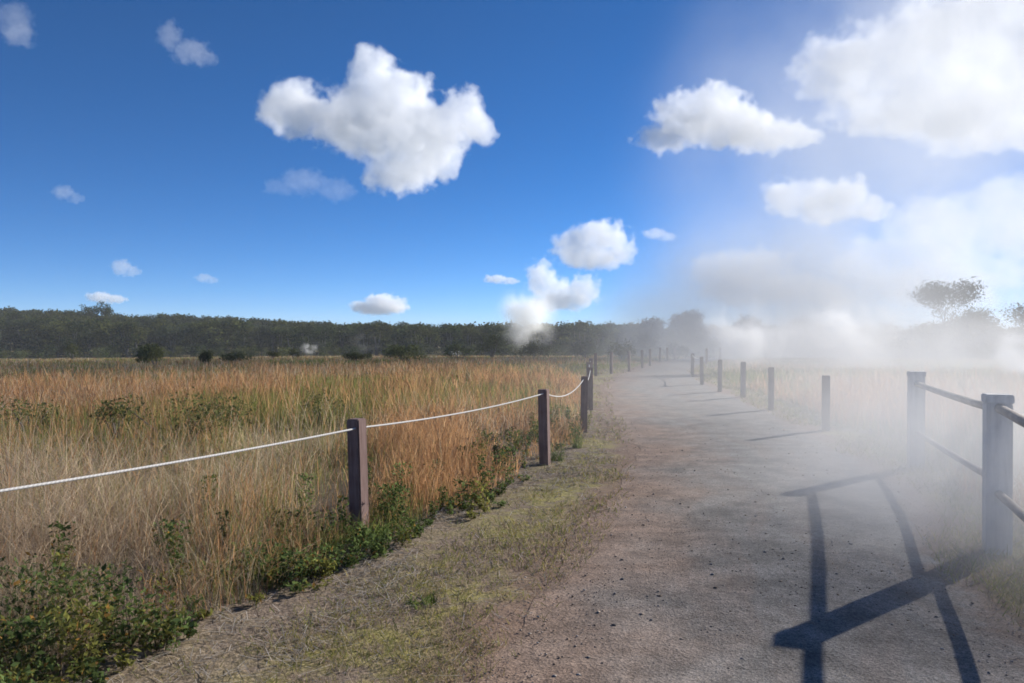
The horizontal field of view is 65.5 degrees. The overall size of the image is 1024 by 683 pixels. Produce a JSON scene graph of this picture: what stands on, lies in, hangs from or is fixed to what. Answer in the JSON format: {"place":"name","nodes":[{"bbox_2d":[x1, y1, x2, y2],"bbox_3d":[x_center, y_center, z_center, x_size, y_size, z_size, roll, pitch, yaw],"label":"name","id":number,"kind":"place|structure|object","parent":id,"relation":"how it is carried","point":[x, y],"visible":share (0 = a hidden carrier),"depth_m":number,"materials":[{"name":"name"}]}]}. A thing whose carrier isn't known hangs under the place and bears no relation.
{"place":"outdoors","nodes":[
{"label":"outdoors","id":0,"kind":"place"},
{"bbox_2d":[0,339,1023,682],"bbox_3d":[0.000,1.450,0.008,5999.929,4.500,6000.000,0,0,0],"label":"ground","id":1,"kind":"structure","parent":0,"point":[286,601],"depth_m":5.99,"materials":[{"name":"plant"}]},
{"bbox_2d":[0,395,71,434],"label":"shrub","id":2,"kind":"object","parent":1,"relation":"on","point":[27,413],"visible":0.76,"depth_m":14.01,"materials":[{"name":"green plant"}]},
{"bbox_2d":[64,341,82,358],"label":"shrub","id":3,"kind":"object","parent":1,"relation":"on","point":[71,348],"visible":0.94,"depth_m":80.52,"materials":[{"name":"green plant"}]},
{"bbox_2d":[79,301,115,318],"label":"tree","id":4,"kind":"object","parent":1,"relation":"on","point":[106,310],"visible":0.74,"depth_m":190.65,"materials":[{"name":"green plant"}]},
{"bbox_2d":[89,398,133,438],"bbox_3d":[-6.768,1.354,13.457,0.572,0.817,0.613,0,0,21],"label":"shrub","id":5,"kind":"object","parent":1,"relation":"on","point":[110,410],"visible":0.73,"depth_m":13.39,"materials":[{"name":"green plant"}]},
{"bbox_2d":[132,343,164,364],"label":"shrub","id":6,"kind":"object","parent":1,"relation":"on","point":[147,351],"visible":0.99,"depth_m":45.20,"materials":[{"name":"green plant"}]},
{"bbox_2d":[103,386,255,450],"bbox_3d":[-5.170,1.240,12.534,2.309,1.021,1.758,0,0,0],"label":"shrub","id":7,"kind":"object","parent":1,"relation":"on","point":[209,419],"visible":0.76,"depth_m":12.41,"materials":[{"name":"green plant"}]},
{"bbox_2d":[198,350,213,362],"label":"shrub","id":8,"kind":"object","parent":1,"relation":"on","point":[203,356],"visible":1,"depth_m":50.17,"materials":[{"name":"green plant"}]},
{"bbox_2d":[219,350,254,361],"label":"shrub","id":9,"kind":"object","parent":1,"relation":"on","point":[232,356],"visible":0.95,"depth_m":50.77,"materials":[{"name":"green plant"}]},
{"bbox_2d":[266,351,280,357],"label":"shrub","id":10,"kind":"object","parent":1,"relation":"on","point":[273,355],"visible":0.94,"depth_m":70.80,"materials":[{"name":"green plant"}]},
{"bbox_2d":[288,348,299,357],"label":"shrub","id":11,"kind":"object","parent":1,"relation":"on","point":[293,352],"visible":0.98,"depth_m":73.37,"materials":[{"name":"green plant"}]},
{"bbox_2d":[0,403,591,682],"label":"undergrowth","id":12,"kind":"object","parent":1,"relation":"on","point":[89,662],"visible":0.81,"depth_m":4.86,"materials":[{"name":"green plant"}]},
{"bbox_2d":[299,386,345,424],"bbox_3d":[-3.583,1.267,15.119,0.874,0.839,0.511,0,0,-15],"label":"shrub","id":13,"kind":"object","parent":1,"relation":"on","point":[317,407],"visible":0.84,"depth_m":15.10,"materials":[{"name":"green plant"}]},
{"bbox_2d":[298,529,353,555],"bbox_3d":[-1.368,1.554,6.267,0.714,0.229,0.451,0,0,-45],"label":"grass tuft","id":14,"kind":"object","parent":1,"relation":"on","point":[341,542],"visible":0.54,"depth_m":6.28,"materials":[{"name":"green plant"}]},
{"bbox_2d":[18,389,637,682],"bbox_3d":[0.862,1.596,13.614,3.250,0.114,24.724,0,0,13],"label":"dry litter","id":15,"kind":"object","parent":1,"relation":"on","point":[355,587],"visible":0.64,"depth_m":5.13,"materials":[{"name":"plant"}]},
{"bbox_2d":[341,351,372,360],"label":"shrub","id":16,"kind":"object","parent":1,"relation":"on","point":[356,355],"visible":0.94,"depth_m":56.80,"materials":[{"name":"green plant"}]},
{"bbox_2d":[347,418,368,535],"bbox_3d":[-1.312,1.284,6.811,0.125,1.250,0.125,-2,0,25],"label":"rope post","id":17,"kind":"object","parent":1,"relation":"on","point":[357,468],"visible":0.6,"depth_m":6.76,"materials":[{"name":"brown wood"}]},
{"bbox_2d":[0,361,590,492],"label":"rope","id":18,"kind":"object","parent":17,"relation":"attached to","point":[112,472],"visible":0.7,"depth_m":5.36,"materials":[{"name":"white fabric"}]},
{"bbox_2d":[338,507,420,549],"bbox_3d":[-1.153,1.515,6.479,0.869,0.282,0.660,0,0,0],"label":"grass tuft","id":19,"kind":"object","parent":1,"relation":"on","point":[388,528],"visible":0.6,"depth_m":6.47,"materials":[{"name":"green plant"}]},
{"bbox_2d":[381,343,428,360],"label":"shrub","id":20,"kind":"object","parent":1,"relation":"on","point":[395,351],"visible":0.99,"depth_m":53.06,"materials":[{"name":"green plant"}]},
{"bbox_2d":[377,512,446,537],"bbox_3d":[-0.842,1.543,6.719,0.428,0.225,0.721,0,0,26],"label":"grass tuft","id":21,"kind":"object","parent":1,"relation":"on","point":[412,527],"visible":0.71,"depth_m":6.77,"materials":[{"name":"green plant"}]},
{"bbox_2d":[406,590,438,609],"bbox_3d":[-0.558,1.635,5.064,0.322,0.071,0.188,0,0,-32],"label":"grass tuft","id":22,"kind":"object","parent":1,"relation":"on","point":[427,599],"visible":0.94,"depth_m":5.06,"materials":[{"name":"green plant"}]},
{"bbox_2d":[443,343,478,358],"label":"shrub","id":23,"kind":"object","parent":1,"relation":"on","point":[456,348],"visible":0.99,"depth_m":65.74,"materials":[{"name":"green plant"}]},
{"bbox_2d":[476,332,508,357],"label":"shrub","id":24,"kind":"object","parent":1,"relation":"on","point":[491,344],"visible":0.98,"depth_m":77.94,"materials":[{"name":"green plant"}]},
{"bbox_2d":[0,354,1023,682],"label":"tall grass","id":25,"kind":"structure","parent":1,"relation":"on","point":[420,390],"depth_m":11.86,"materials":[{"name":"beige plant"}]},
{"bbox_2d":[0,306,1023,359],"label":"forest","id":26,"kind":"object","parent":1,"relation":"on","point":[47,333],"visible":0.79,"depth_m":151.19,"materials":[{"name":"green plant"}]},
{"bbox_2d":[513,339,557,358],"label":"shrub","id":27,"kind":"object","parent":1,"relation":"on","point":[533,347],"visible":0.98,"depth_m":73.61,"materials":[{"name":"green plant"}]},
{"bbox_2d":[538,389,550,464],"bbox_3d":[0.430,1.258,10.575,0.125,1.250,0.125,-1,1,21],"label":"rope post","id":28,"kind":"object","parent":1,"relation":"on","point":[544,426],"visible":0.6,"depth_m":10.52,"materials":[{"name":"brown wood"}]},
{"bbox_2d":[533,442,569,460],"bbox_3d":[0.627,1.461,10.956,0.702,0.342,0.923,0,0,0],"label":"grass tuft","id":29,"kind":"object","parent":1,"relation":"on","point":[557,457],"visible":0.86,"depth_m":10.90,"materials":[{"name":"green plant"}]},
{"bbox_2d":[559,432,586,447],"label":"grass tuft","id":30,"kind":"object","parent":1,"relation":"on","point":[575,445],"visible":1,"depth_m":12.19,"materials":[{"name":"green plant"}]},
{"bbox_2d":[562,417,585,435],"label":"grass tuft","id":31,"kind":"object","parent":1,"relation":"on","point":[576,426],"visible":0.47,"depth_m":13.66,"materials":[{"name":"green plant"}]},
{"bbox_2d":[570,338,595,357],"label":"shrub","id":32,"kind":"object","parent":1,"relation":"on","point":[585,348],"visible":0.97,"depth_m":69.30,"materials":[{"name":"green plant"}]},
{"bbox_2d":[580,376,587,432],"bbox_3d":[1.285,1.244,14.214,0.125,1.250,0.125,1,-1,6],"label":"rope post","id":33,"kind":"object","parent":1,"relation":"on","point":[584,401],"visible":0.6,"depth_m":14.15,"materials":[{"name":"brown wood"}]},
{"bbox_2d":[586,362,590,375],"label":"rope post","id":34,"kind":"object","parent":1,"relation":"on","point":[588,364],"visible":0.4,"depth_m":22.26,"materials":[{"name":"grey wood"}]},
{"bbox_2d":[587,367,592,409],"bbox_3d":[1.818,1.220,18.512,0.125,1.250,0.125,0,0,5],"label":"rope post","id":35,"kind":"object","parent":1,"relation":"on","point":[590,393],"visible":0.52,"depth_m":18.45,"materials":[{"name":"wood"}]},
{"bbox_2d":[594,353,596,375],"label":"rope post","id":36,"kind":"object","parent":1,"relation":"on","point":[595,364],"visible":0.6,"depth_m":34.65,"materials":[{"name":"grey wood"}]},
{"bbox_2d":[610,352,612,373],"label":"rope post","id":37,"kind":"object","parent":1,"relation":"on","point":[611,362],"visible":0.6,"depth_m":36.86,"materials":[{"name":"wood"}]},
{"bbox_2d":[606,338,636,360],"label":"shrub","id":38,"kind":"object","parent":1,"relation":"on","point":[619,353],"visible":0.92,"depth_m":59.42,"materials":[{"name":"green plant"}]},
{"bbox_2d":[627,351,630,370],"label":"rope post","id":39,"kind":"object","parent":1,"relation":"on","point":[629,360],"visible":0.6,"depth_m":39.15,"materials":[{"name":"grey wood"}]},
{"bbox_2d":[641,350,642,367],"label":"rope post","id":40,"kind":"object","parent":1,"relation":"on","point":[641,358],"visible":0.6,"depth_m":43.35,"materials":[{"name":"wood"}]},
{"bbox_2d":[629,330,662,356],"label":"shrub","id":41,"kind":"object","parent":1,"relation":"on","point":[649,344],"visible":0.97,"depth_m":76.58,"materials":[{"name":"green plant"}]},
{"bbox_2d":[633,315,666,348],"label":"tree","id":42,"kind":"object","parent":1,"relation":"on","point":[653,325],"visible":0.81,"depth_m":114.50,"materials":[{"name":"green plant"}]},
{"bbox_2d":[649,349,650,365],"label":"rope post","id":43,"kind":"object","parent":1,"relation":"on","point":[649,357],"visible":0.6,"depth_m":46.94,"materials":[{"name":"wood"}]},
{"bbox_2d":[663,342,688,358],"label":"shrub","id":44,"kind":"object","parent":1,"relation":"on","point":[680,349],"visible":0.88,"depth_m":71.91,"materials":[{"name":"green plant"}]},
{"bbox_2d":[664,309,714,353],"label":"tree","id":45,"kind":"object","parent":1,"relation":"on","point":[689,321],"visible":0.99,"depth_m":114.76,"materials":[{"name":"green plant"}]},
{"bbox_2d":[691,353,693,376],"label":"rope post","id":46,"kind":"object","parent":1,"relation":"on","point":[692,366],"visible":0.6,"depth_m":33.95,"materials":[{"name":"grey wood"}]},
{"bbox_2d":[700,357,703,384],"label":"rope post","id":47,"kind":"object","parent":1,"relation":"on","point":[701,371],"visible":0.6,"depth_m":28.34,"materials":[{"name":"grey wood"}]},
{"bbox_2d":[705,348,707,363],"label":"rope post","id":48,"kind":"object","parent":1,"relation":"on","point":[706,353],"visible":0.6,"depth_m":51.45,"materials":[{"name":"wood"}]},
{"bbox_2d":[718,360,721,391],"bbox_3d":[6.423,1.186,24.614,0.125,1.250,0.125,1,-1,15],"label":"rope post","id":49,"kind":"object","parent":1,"relation":"on","point":[719,375],"visible":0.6,"depth_m":24.55,"materials":[{"name":"wood"}]},
{"bbox_2d":[740,362,745,397],"bbox_3d":[6.499,1.198,22.403,0.125,1.250,0.125,0,1,2],"label":"rope post","id":50,"kind":"object","parent":1,"relation":"on","point":[742,378],"visible":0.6,"depth_m":22.34,"materials":[{"name":"wood"}]},
{"bbox_2d":[726,313,772,356],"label":"tree","id":51,"kind":"object","parent":1,"relation":"on","point":[751,328],"visible":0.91,"depth_m":111.62,"materials":[{"name":"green plant"}]},
{"bbox_2d":[768,367,773,409],"bbox_3d":[6.021,1.220,18.512,0.125,1.250,0.125,0,0,13],"label":"rope post","id":52,"kind":"object","parent":1,"relation":"on","point":[770,387],"visible":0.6,"depth_m":18.45,"materials":[{"name":"wood"}]},
{"bbox_2d":[822,375,829,430],"bbox_3d":[5.717,1.243,14.507,0.135,1.250,0.135,0,1,18],"label":"rope post","id":53,"kind":"object","parent":1,"relation":"on","point":[825,402],"visible":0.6,"depth_m":14.44,"materials":[{"name":"wood"}]},
{"bbox_2d":[906,276,987,356],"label":"tree","id":54,"kind":"object","parent":1,"relation":"on","point":[932,292],"visible":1,"depth_m":97.28,"materials":[{"name":"grey plant"}]},
{"bbox_2d":[907,371,1023,555],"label":"rail fence","id":55,"kind":"object","parent":1,"relation":"on","point":[1000,416],"visible":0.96,"depth_m":6.22,"materials":[{"name":"grey wood"}]},
{"bbox_2d":[942,306,999,357],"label":"tree","id":56,"kind":"object","parent":1,"relation":"on","point":[977,319],"visible":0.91,"depth_m":100.56,"materials":[{"name":"grey plant"}]},
{"bbox_2d":[998,302,1023,332],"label":"tree","id":57,"kind":"object","parent":1,"relation":"on","point":[1018,313],"visible":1,"depth_m":87.87,"materials":[{"name":"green plant"}]},
{"bbox_2d":[0,0,1023,331],"label":"sky","id":58,"kind":"structure","parent":0,"point":[431,162],"materials":[{"name":"blue"}]},
{"bbox_2d":[416,358,1023,682],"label":"path","id":59,"kind":"structure","parent":0,"point":[669,402],"depth_m":5.63,"materials":[{"name":"grey gravel"}]}
]}

